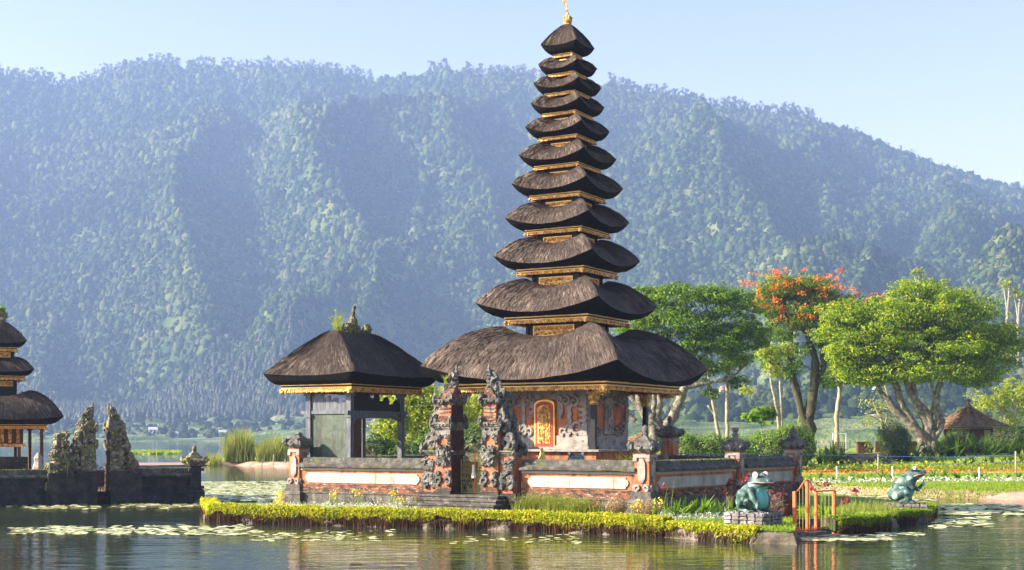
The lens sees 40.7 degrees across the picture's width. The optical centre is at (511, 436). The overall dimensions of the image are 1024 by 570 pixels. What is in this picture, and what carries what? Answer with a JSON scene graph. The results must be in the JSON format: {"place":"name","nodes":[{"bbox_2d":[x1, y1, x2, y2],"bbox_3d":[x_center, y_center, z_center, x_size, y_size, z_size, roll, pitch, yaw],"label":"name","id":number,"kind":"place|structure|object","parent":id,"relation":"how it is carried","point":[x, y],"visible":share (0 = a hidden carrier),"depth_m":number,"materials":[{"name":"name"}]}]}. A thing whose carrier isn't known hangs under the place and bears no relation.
{"place":"outdoors","nodes":[
{"label":"outdoors","id":0,"kind":"place"},
{"bbox_2d":[418,364,468,497],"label":"gate tower","id":1,"kind":"structure","parent":0,"point":[442,450],"depth_m":46.46,"materials":[{"name":"stone"}]},
{"bbox_2d":[461,450,481,493],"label":"iron gate","id":2,"kind":"structure","parent":1,"relation":"attached to","point":[465,477],"depth_m":46.47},
{"bbox_2d":[477,364,527,508],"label":"gate tower","id":3,"kind":"structure","parent":0,"point":[504,449],"depth_m":45.36,"materials":[{"name":"stone"}]},
{"bbox_2d":[0,441,1023,569],"bbox_3d":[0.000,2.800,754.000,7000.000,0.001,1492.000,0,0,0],"label":"lake water","id":4,"kind":"structure","parent":0,"point":[998,544],"depth_m":35.29,"materials":[{"name":"liquid"}]},
{"bbox_2d":[6,503,198,508],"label":"lily pads","id":5,"kind":"object","parent":4,"relation":"on","point":[77,505],"visible":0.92,"depth_m":55.36,"materials":[{"name":"green plant"}]},
{"bbox_2d":[7,524,264,535],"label":"lily pads","id":6,"kind":"object","parent":4,"relation":"on","point":[121,530],"visible":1,"depth_m":41.06,"materials":[{"name":"green plant"}]},
{"bbox_2d":[130,449,180,453],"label":"floating weed","id":7,"kind":"object","parent":4,"relation":"on","point":[159,451],"visible":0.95,"depth_m":227.62,"materials":[{"name":"green plant"}]},
{"bbox_2d":[180,445,209,501],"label":"end pillar","id":8,"kind":"structure","parent":4,"relation":"in","point":[194,461],"depth_m":60.15,"materials":[{"name":"stone"}]},
{"bbox_2d":[199,481,287,501],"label":"lily pads","id":9,"kind":"object","parent":4,"relation":"on","point":[243,491],"visible":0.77,"depth_m":71.54,"materials":[{"name":"green plant"}]},
{"bbox_2d":[221,529,608,543],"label":"lily pads","id":10,"kind":"object","parent":4,"relation":"on","point":[285,534],"visible":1,"depth_m":38.22,"materials":[{"name":"green plant"}]},
{"bbox_2d":[801,532,923,541],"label":"lily pads","id":11,"kind":"object","parent":4,"relation":"on","point":[848,538],"visible":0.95,"depth_m":38.12,"materials":[{"name":"green plant"}]},
{"bbox_2d":[842,493,1023,527],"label":"lily pads","id":12,"kind":"object","parent":4,"relation":"on","point":[951,507],"visible":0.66,"depth_m":51.55,"materials":[{"name":"green plant"}]},
{"bbox_2d":[0,64,1023,444],"bbox_3d":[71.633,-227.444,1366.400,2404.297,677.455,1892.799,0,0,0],"label":"mountain","id":13,"kind":"structure","parent":0,"point":[826,428],"depth_m":1311.15,"materials":[{"name":"plant"}]},
{"bbox_2d":[23,302,477,424],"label":"plantation","id":14,"kind":"object","parent":13,"relation":"on","point":[194,410],"visible":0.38,"depth_m":1136.75,"materials":[{"name":"green plant"}]},
{"bbox_2d":[0,61,1023,437],"bbox_3d":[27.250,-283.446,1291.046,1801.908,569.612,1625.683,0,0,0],"label":"forest","id":15,"kind":"object","parent":13,"relation":"on","point":[856,179],"visible":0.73,"depth_m":1507.50,"materials":[{"name":"plant"}]},
{"bbox_2d":[0,0,1023,188],"label":"sky","id":16,"kind":"structure","parent":0,"point":[941,81],"materials":[{"name":"blue"}]},
{"bbox_2d":[421,0,706,493],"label":"pagoda tower","id":17,"kind":"structure","parent":0,"point":[571,371],"depth_m":50.73,"materials":[{"name":"brown plant"}]},
{"bbox_2d":[534,400,555,446],"bbox_3d":[1.188,-0.484,50.520,0.840,1.768,0.195,0,0,30],"label":"door","id":18,"kind":"structure","parent":17,"relation":"in","point":[544,410],"depth_m":50.43,"materials":[{"name":"gold metal"}]},
{"bbox_2d":[203,493,935,544],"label":"island ground","id":19,"kind":"structure","parent":0,"point":[779,536],"depth_m":41.29,"materials":[{"name":"stone"}]},
{"bbox_2d":[199,496,220,520],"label":"edging hedge","id":20,"kind":"object","parent":19,"relation":"on","point":[205,502],"visible":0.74,"depth_m":48.46,"materials":[{"name":"yellow plant"}]},
{"bbox_2d":[281,432,312,504],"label":"wall pillar","id":21,"kind":"structure","parent":19,"relation":"on","point":[297,444],"depth_m":49.83,"materials":[{"name":"stone"}]},
{"bbox_2d":[255,499,416,508],"bbox_3d":[-5.912,2.262,46.077,5.794,0.370,3.076,0,0,0],"label":"ground cover","id":22,"kind":"object","parent":19,"relation":"on","point":[342,504],"visible":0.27,"depth_m":46.41,"materials":[{"name":"white plant"}]},
{"bbox_2d":[264,305,435,457],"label":"pavilion","id":23,"kind":"structure","parent":19,"relation":"on","point":[354,363],"depth_m":50.31,"materials":[{"name":"brown plant"}]},
{"bbox_2d":[296,457,424,506],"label":"compound wall","id":24,"kind":"structure","parent":19,"relation":"on","point":[375,480],"depth_m":48.43,"materials":[{"name":"concrete"}]},
{"bbox_2d":[366,455,466,490],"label":"compound wall","id":25,"kind":"structure","parent":19,"relation":"on","point":[393,456],"depth_m":55.59,"materials":[{"name":"stone"}]},
{"bbox_2d":[207,502,673,536],"bbox_3d":[-2.684,2.481,42.575,16.226,0.719,1.422,0,0,26],"label":"edging hedge","id":26,"kind":"object","parent":19,"relation":"on","point":[551,520],"visible":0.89,"depth_m":42.15,"materials":[{"name":"green plant"}]},
{"bbox_2d":[391,493,520,510],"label":"stone steps","id":27,"kind":"structure","parent":19,"relation":"on","point":[464,501],"depth_m":45.08,"materials":[{"name":"stone"}]},
{"bbox_2d":[501,491,560,510],"bbox_3d":[0.875,2.002,44.233,2.728,0.876,1.283,0,0,0],"label":"dry tuft","id":28,"kind":"object","parent":19,"relation":"on","point":[528,504],"visible":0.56,"depth_m":44.10,"materials":[{"name":"plant"}]},
{"bbox_2d":[530,491,585,511],"bbox_3d":[1.646,2.056,43.630,2.244,0.769,1.303,0,0,0],"label":"dry tuft","id":29,"kind":"object","parent":19,"relation":"on","point":[554,506],"visible":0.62,"depth_m":43.46,"materials":[{"name":"plant"}]},
{"bbox_2d":[519,459,635,512],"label":"compound wall","id":30,"kind":"structure","parent":19,"relation":"on","point":[611,480],"depth_m":44.11,"materials":[{"name":"concrete"}]},
{"bbox_2d":[558,493,609,512],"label":"dry tuft","id":31,"kind":"object","parent":19,"relation":"on","point":[586,507],"visible":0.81,"depth_m":42.89,"materials":[{"name":"plant"}]},
{"bbox_2d":[604,498,627,513],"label":"dry bush","id":32,"kind":"object","parent":19,"relation":"on","point":[613,506],"visible":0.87,"depth_m":41.70,"materials":[{"name":"plant"}]},
{"bbox_2d":[465,453,775,491],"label":"compound wall","id":33,"kind":"structure","parent":19,"relation":"on","point":[469,468],"depth_m":55.52,"materials":[{"name":"stone"}]},
{"bbox_2d":[626,425,664,514],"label":"stone pillar","id":34,"kind":"structure","parent":19,"relation":"on","point":[644,448],"depth_m":42.94,"materials":[{"name":"stone"}]},
{"bbox_2d":[629,499,662,514],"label":"dry bush","id":35,"kind":"object","parent":19,"relation":"on","point":[644,510],"visible":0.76,"depth_m":41.12,"materials":[{"name":"plant"}]},
{"bbox_2d":[654,415,684,459],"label":"wall pillar","id":36,"kind":"structure","parent":19,"relation":"on","point":[669,434],"depth_m":55.31,"materials":[{"name":"concrete"}]},
{"bbox_2d":[651,498,689,517],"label":"canna plant","id":37,"kind":"object","parent":19,"relation":"on","point":[675,510],"visible":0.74,"depth_m":40.61,"materials":[{"name":"green plant"}]},
{"bbox_2d":[672,497,714,516],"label":"canna plant","id":38,"kind":"object","parent":19,"relation":"on","point":[693,509],"visible":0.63,"depth_m":40.99,"materials":[{"name":"green plant"}]},
{"bbox_2d":[660,506,735,520],"bbox_3d":[5.632,2.246,41.369,2.667,0.396,2.911,0,0,0],"label":"ground cover","id":39,"kind":"object","parent":19,"relation":"on","point":[700,516],"visible":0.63,"depth_m":40.48,"materials":[{"name":"white plant"}]},
{"bbox_2d":[656,458,740,511],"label":"compound wall","id":40,"kind":"structure","parent":19,"relation":"on","point":[692,479],"depth_m":45.47,"materials":[{"name":"stone"}]},
{"bbox_2d":[663,519,760,543],"bbox_3d":[5.365,2.550,37.442,0.656,0.580,3.246,0,0,-43],"label":"edging hedge","id":41,"kind":"object","parent":19,"relation":"on","point":[695,526],"visible":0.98,"depth_m":37.16,"materials":[{"name":"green plant"}]},
{"bbox_2d":[724,477,739,510],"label":"red bush","id":42,"kind":"object","parent":19,"relation":"on","point":[731,491],"visible":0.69,"depth_m":43.11,"materials":[{"name":"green plant"}]},
{"bbox_2d":[720,427,750,489],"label":"wall pillar","id":43,"kind":"structure","parent":19,"relation":"on","point":[735,447],"depth_m":48.18,"materials":[{"name":"stone"}]},
{"bbox_2d":[723,510,782,525],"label":"cobbled plinth","id":44,"kind":"structure","parent":19,"relation":"on","point":[752,517],"depth_m":37.52,"materials":[{"name":"stone"}]},
{"bbox_2d":[736,471,773,512],"bbox_3d":[6.673,1.512,37.909,1.042,1.135,1.054,0,0,9],"label":"frog statue","id":45,"kind":"object","parent":44,"relation":"on","point":[753,494],"visible":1,"depth_m":37.58,"materials":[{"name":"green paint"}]},
{"bbox_2d":[744,456,798,497],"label":"compound wall","id":46,"kind":"structure","parent":19,"relation":"on","point":[779,470],"depth_m":50.80,"materials":[{"name":"stone"}]},
{"bbox_2d":[765,488,798,517],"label":"red bush","id":47,"kind":"object","parent":19,"relation":"on","point":[782,502],"visible":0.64,"depth_m":40.96,"materials":[{"name":"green plant"}]},
{"bbox_2d":[778,425,807,501],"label":"wall pillar","id":48,"kind":"structure","parent":19,"relation":"on","point":[793,444],"depth_m":52.25,"materials":[{"name":"stone"}]},
{"bbox_2d":[786,531,851,537],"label":"landing steps","id":49,"kind":"structure","parent":19,"relation":"on","point":[813,534],"depth_m":38.74,"materials":[{"name":"stone"}]},
{"bbox_2d":[793,479,835,533],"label":"orange gate","id":50,"kind":"structure","parent":49,"relation":"on","point":[807,508],"depth_m":39.02,"materials":[{"name":"metal"}]},
{"bbox_2d":[820,510,894,534],"bbox_3d":[10.200,2.503,40.465,1.231,0.674,3.073,0,0,44],"label":"edging hedge","id":51,"kind":"object","parent":19,"relation":"on","point":[874,522],"visible":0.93,"depth_m":39.77,"materials":[{"name":"green plant"}]},
{"bbox_2d":[838,497,898,515],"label":"tall grass","id":52,"kind":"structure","parent":19,"relation":"on","point":[876,505],"depth_m":44.07,"materials":[{"name":"plant"}]},
{"bbox_2d":[885,502,927,511],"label":"cobbled plinth","id":53,"kind":"structure","parent":19,"relation":"on","point":[923,505],"depth_m":45.65,"materials":[{"name":"stone"}]},
{"bbox_2d":[888,466,927,503],"bbox_3d":[13.227,1.612,46.115,1.297,1.271,1.015,0,0,14],"label":"frog statue","id":54,"kind":"object","parent":53,"relation":"on","point":[903,488],"visible":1,"depth_m":45.84,"materials":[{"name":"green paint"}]},
{"bbox_2d":[876,501,938,524],"bbox_3d":[13.587,2.554,46.390,1.573,0.607,6.205,0,0,28],"label":"edging hedge","id":55,"kind":"object","parent":19,"relation":"on","point":[912,515],"visible":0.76,"depth_m":44.68,"materials":[{"name":"green plant"}]},
{"bbox_2d":[225,502,926,530],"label":"island grass","id":56,"kind":"structure","parent":0,"point":[785,526],"depth_m":39.92,"materials":[{"name":"plant"}]},
{"bbox_2d":[205,448,1023,500],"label":"garden ground","id":57,"kind":"structure","parent":0,"point":[1017,495],"depth_m":81.75,"materials":[{"name":"plant"}]},
{"bbox_2d":[204,450,223,465],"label":"reeds","id":58,"kind":"object","parent":57,"relation":"on","point":[216,461],"visible":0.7,"depth_m":135.49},
{"bbox_2d":[219,426,259,461],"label":"reeds","id":59,"kind":"object","parent":57,"relation":"on","point":[239,447],"visible":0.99,"depth_m":136.15,"materials":[{"name":"plant"}]},
{"bbox_2d":[250,432,288,461],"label":"reeds","id":60,"kind":"object","parent":57,"relation":"on","point":[265,451],"visible":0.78,"depth_m":134.07,"materials":[{"name":"plant"}]},
{"bbox_2d":[366,430,396,454],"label":"shrub","id":61,"kind":"object","parent":57,"relation":"on","point":[379,446],"visible":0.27,"depth_m":73.40,"materials":[{"name":"green plant"}]},
{"bbox_2d":[367,395,418,447],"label":"bamboo","id":62,"kind":"object","parent":57,"relation":"on","point":[388,427],"visible":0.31,"depth_m":77.69,"materials":[{"name":"green plant"}]},
{"bbox_2d":[387,441,420,454],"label":"shrub","id":63,"kind":"object","parent":57,"relation":"on","point":[413,449],"visible":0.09,"depth_m":72.53,"materials":[{"name":"green plant"}]},
{"bbox_2d":[393,382,438,444],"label":"tree","id":64,"kind":"object","parent":57,"relation":"on","point":[422,414],"visible":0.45,"depth_m":80.50,"materials":[{"name":"green plant"}]},
{"bbox_2d":[431,386,479,435],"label":"bamboo","id":65,"kind":"object","parent":57,"relation":"on","point":[468,404],"visible":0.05,"depth_m":83.83,"materials":[{"name":"green plant"}]},
{"bbox_2d":[461,418,481,453],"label":"shrub","id":66,"kind":"object","parent":57,"relation":"on","point":[472,439],"visible":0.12,"depth_m":73.13,"materials":[{"name":"green plant"}]},
{"bbox_2d":[464,394,481,431],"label":"bamboo","id":67,"kind":"object","parent":57,"relation":"on","point":[475,405],"visible":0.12,"depth_m":86.47,"materials":[{"name":"green plant"}]},
{"bbox_2d":[657,431,710,455],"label":"hedge","id":68,"kind":"object","parent":57,"relation":"on","point":[688,444],"visible":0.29,"depth_m":87.25,"materials":[{"name":"green plant"}]},
{"bbox_2d":[611,281,775,453],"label":"umbrella tree","id":69,"kind":"object","parent":57,"relation":"on","point":[734,334],"visible":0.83,"depth_m":91.52,"materials":[{"name":"green plant"}]},
{"bbox_2d":[694,361,723,434],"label":"slim tree","id":70,"kind":"object","parent":57,"relation":"on","point":[711,392],"visible":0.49,"depth_m":95.90,"materials":[{"name":"beige plant"}]},
{"bbox_2d":[692,432,729,455],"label":"hedge","id":71,"kind":"object","parent":57,"relation":"on","point":[713,445],"visible":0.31,"depth_m":87.31,"materials":[{"name":"green plant"}]},
{"bbox_2d":[714,340,751,439],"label":"slim tree","id":72,"kind":"object","parent":57,"relation":"on","point":[741,379],"visible":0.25,"depth_m":96.88,"materials":[{"name":"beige plant"}]},
{"bbox_2d":[740,405,778,435],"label":"sapling","id":73,"kind":"object","parent":57,"relation":"on","point":[760,415],"visible":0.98,"depth_m":89.64,"materials":[{"name":"green plant"}]},
{"bbox_2d":[744,429,787,455],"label":"hedge","id":74,"kind":"object","parent":57,"relation":"on","point":[764,445],"visible":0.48,"depth_m":87.19,"materials":[{"name":"green plant"}]},
{"bbox_2d":[738,341,795,434],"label":"young tree","id":75,"kind":"object","parent":57,"relation":"on","point":[766,354],"visible":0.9,"depth_m":98.92,"materials":[{"name":"green plant"}]},
{"bbox_2d":[771,420,819,469],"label":"hedge","id":76,"kind":"object","parent":57,"relation":"on","point":[809,450],"visible":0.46,"depth_m":87.61,"materials":[{"name":"green plant"}]},
{"bbox_2d":[740,266,884,449],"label":"flame tree","id":77,"kind":"object","parent":57,"relation":"on","point":[783,293],"visible":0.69,"depth_m":107.56,"materials":[{"name":"orange plant"}]},
{"bbox_2d":[820,441,854,463],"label":"dark leaf plant","id":78,"kind":"object","parent":57,"relation":"on","point":[833,451],"visible":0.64,"depth_m":98.78,"materials":[{"name":"green plant"}]},
{"bbox_2d":[819,351,865,447],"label":"pale trunk tree","id":79,"kind":"object","parent":57,"relation":"on","point":[836,420],"visible":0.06,"depth_m":111.88,"materials":[{"name":"beige plant"}]},
{"bbox_2d":[824,453,897,464],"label":"garden stairs","id":80,"kind":"structure","parent":57,"relation":"on","point":[860,458],"depth_m":99.35,"materials":[{"name":"stone"}]},
{"bbox_2d":[854,385,896,431],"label":"yellow bare tree","id":81,"kind":"object","parent":57,"relation":"on","point":[879,414],"visible":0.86,"depth_m":121.92,"materials":[{"name":"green plant"}]},
{"bbox_2d":[875,420,911,460],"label":"topiary","id":82,"kind":"object","parent":57,"relation":"on","point":[895,435],"visible":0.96,"depth_m":99.47,"materials":[{"name":"green plant"}]},
{"bbox_2d":[802,458,1023,470],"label":"mixed flower bed","id":83,"kind":"object","parent":57,"relation":"on","point":[942,465],"visible":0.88,"depth_m":87.47,"materials":[{"name":"green plant"}]},
{"bbox_2d":[802,461,1023,480],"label":"lawn grass","id":84,"kind":"structure","parent":57,"relation":"on","point":[889,478],"depth_m":78.99,"materials":[{"name":"plant"}]},
{"bbox_2d":[803,466,1023,473],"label":"red flower bed","id":85,"kind":"object","parent":57,"relation":"on","point":[862,471],"visible":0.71,"depth_m":83.98,"materials":[{"name":"plant"}]},
{"bbox_2d":[804,277,1023,452],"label":"spreading tree","id":86,"kind":"object","parent":57,"relation":"on","point":[892,330],"visible":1,"depth_m":102.86,"materials":[{"name":"green plant"}]},
{"bbox_2d":[804,474,1023,484],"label":"white flower bed","id":87,"kind":"object","parent":57,"relation":"on","point":[892,479],"visible":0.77,"depth_m":70.83,"materials":[{"name":"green plant"}]},
{"bbox_2d":[923,436,965,456],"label":"dark leaf plant","id":88,"kind":"object","parent":57,"relation":"on","point":[941,446],"visible":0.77,"depth_m":100.15,"materials":[{"name":"green plant"}]},
{"bbox_2d":[933,431,969,456],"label":"dark leaf plant","id":89,"kind":"object","parent":57,"relation":"on","point":[948,442],"visible":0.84,"depth_m":100.58,"materials":[{"name":"green plant"}]},
{"bbox_2d":[937,440,977,457],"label":"dark leaf plant","id":90,"kind":"object","parent":57,"relation":"on","point":[956,450],"visible":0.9,"depth_m":99.94,"materials":[{"name":"green plant"}]},
{"bbox_2d":[941,429,976,453],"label":"round bush","id":91,"kind":"object","parent":57,"relation":"on","point":[960,435],"visible":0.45,"depth_m":101.51,"materials":[{"name":"green plant"}]},
{"bbox_2d":[937,399,1011,452],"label":"hut","id":92,"kind":"object","parent":57,"relation":"on","point":[964,418],"visible":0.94,"depth_m":107.12,"materials":[{"name":"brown wood"}]},
{"bbox_2d":[964,433,990,455],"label":"dark leaf plant","id":93,"kind":"object","parent":57,"relation":"on","point":[972,450],"visible":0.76,"depth_m":100.50,"materials":[{"name":"green plant"}]},
{"bbox_2d":[977,437,1009,456],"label":"dark leaf plant","id":94,"kind":"object","parent":57,"relation":"on","point":[995,449],"visible":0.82,"depth_m":99.43,"materials":[{"name":"green plant"}]},
{"bbox_2d":[964,376,1023,431],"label":"loose tree","id":95,"kind":"object","parent":57,"relation":"on","point":[999,398],"visible":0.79,"depth_m":115.87,"materials":[{"name":"green plant"}]},
{"bbox_2d":[966,438,1021,455],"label":"dark leaf plant","id":96,"kind":"object","parent":57,"relation":"on","point":[986,451],"visible":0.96,"depth_m":100.03,"materials":[{"name":"green plant"}]},
{"bbox_2d":[984,425,1023,453],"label":"dark hedge","id":97,"kind":"object","parent":57,"relation":"on","point":[1005,436],"visible":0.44,"depth_m":102.28,"materials":[{"name":"green plant"}]},
{"bbox_2d":[989,437,1023,454],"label":"dark leaf plant","id":98,"kind":"object","parent":57,"relation":"on","point":[1010,450],"visible":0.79,"depth_m":99.47,"materials":[{"name":"green plant"}]},
{"bbox_2d":[1015,451,1016,472],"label":"garden post","id":99,"kind":"object","parent":57,"relation":"on","point":[1015,461],"visible":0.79,"depth_m":83.97,"materials":[{"name":"beige wood"}]},
{"bbox_2d":[679,453,1012,457],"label":"rope","id":100,"kind":"object","parent":99,"relation":"attached to","point":[857,455],"visible":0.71,"depth_m":84.05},
{"bbox_2d":[810,480,1023,498],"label":"bank grass","id":101,"kind":"structure","parent":0,"point":[1001,486],"depth_m":65.70,"materials":[{"name":"plant"}]},
{"bbox_2d":[999,277,1017,357],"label":"bare tree","id":102,"kind":"object","parent":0,"point":[1008,300],"visible":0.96,"depth_m":329.79,"materials":[{"name":"beige plant"}]},
{"bbox_2d":[1010,290,1023,364],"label":"bare tree","id":103,"kind":"object","parent":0,"point":[1018,310],"visible":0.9,"depth_m":329.74,"materials":[{"name":"beige plant"}]},
{"label":"left temple ground","id":104,"kind":"structure","parent":0,"visible":0},
{"bbox_2d":[0,468,47,505],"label":"stone wall","id":105,"kind":"structure","parent":104,"relation":"on","point":[18,487],"depth_m":56.49,"materials":[{"name":"black stone"}]},
{"bbox_2d":[0,304,63,469],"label":"pagoda","id":106,"kind":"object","parent":104,"relation":"on","point":[28,410],"visible":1,"depth_m":61.85,"materials":[{"name":"brown plant"}]},
{"bbox_2d":[32,452,43,468],"bbox_3d":[-20.257,1.525,59.036,0.475,1.750,0.487,0,0,-31],"label":"stone offering seat","id":107,"kind":"object","parent":104,"relation":"on","point":[38,460],"visible":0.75,"depth_m":58.89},
{"bbox_2d":[44,401,98,504],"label":"gate tower","id":108,"kind":"structure","parent":104,"relation":"on","point":[72,477],"depth_m":57.36,"materials":[{"name":"stone"}]},
{"bbox_2d":[103,401,141,503],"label":"gate tower","id":109,"kind":"structure","parent":104,"relation":"on","point":[123,478],"depth_m":58.35,"materials":[{"name":"stone"}]},
{"bbox_2d":[96,463,107,502],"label":"rusty gate","id":110,"kind":"structure","parent":109,"relation":"attached to","point":[103,484],"depth_m":58.25,"materials":[{"name":"metal"}]},
{"bbox_2d":[135,467,191,502],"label":"stone wall","id":111,"kind":"structure","parent":104,"relation":"on","point":[166,484],"depth_m":59.52,"materials":[{"name":"black stone"}]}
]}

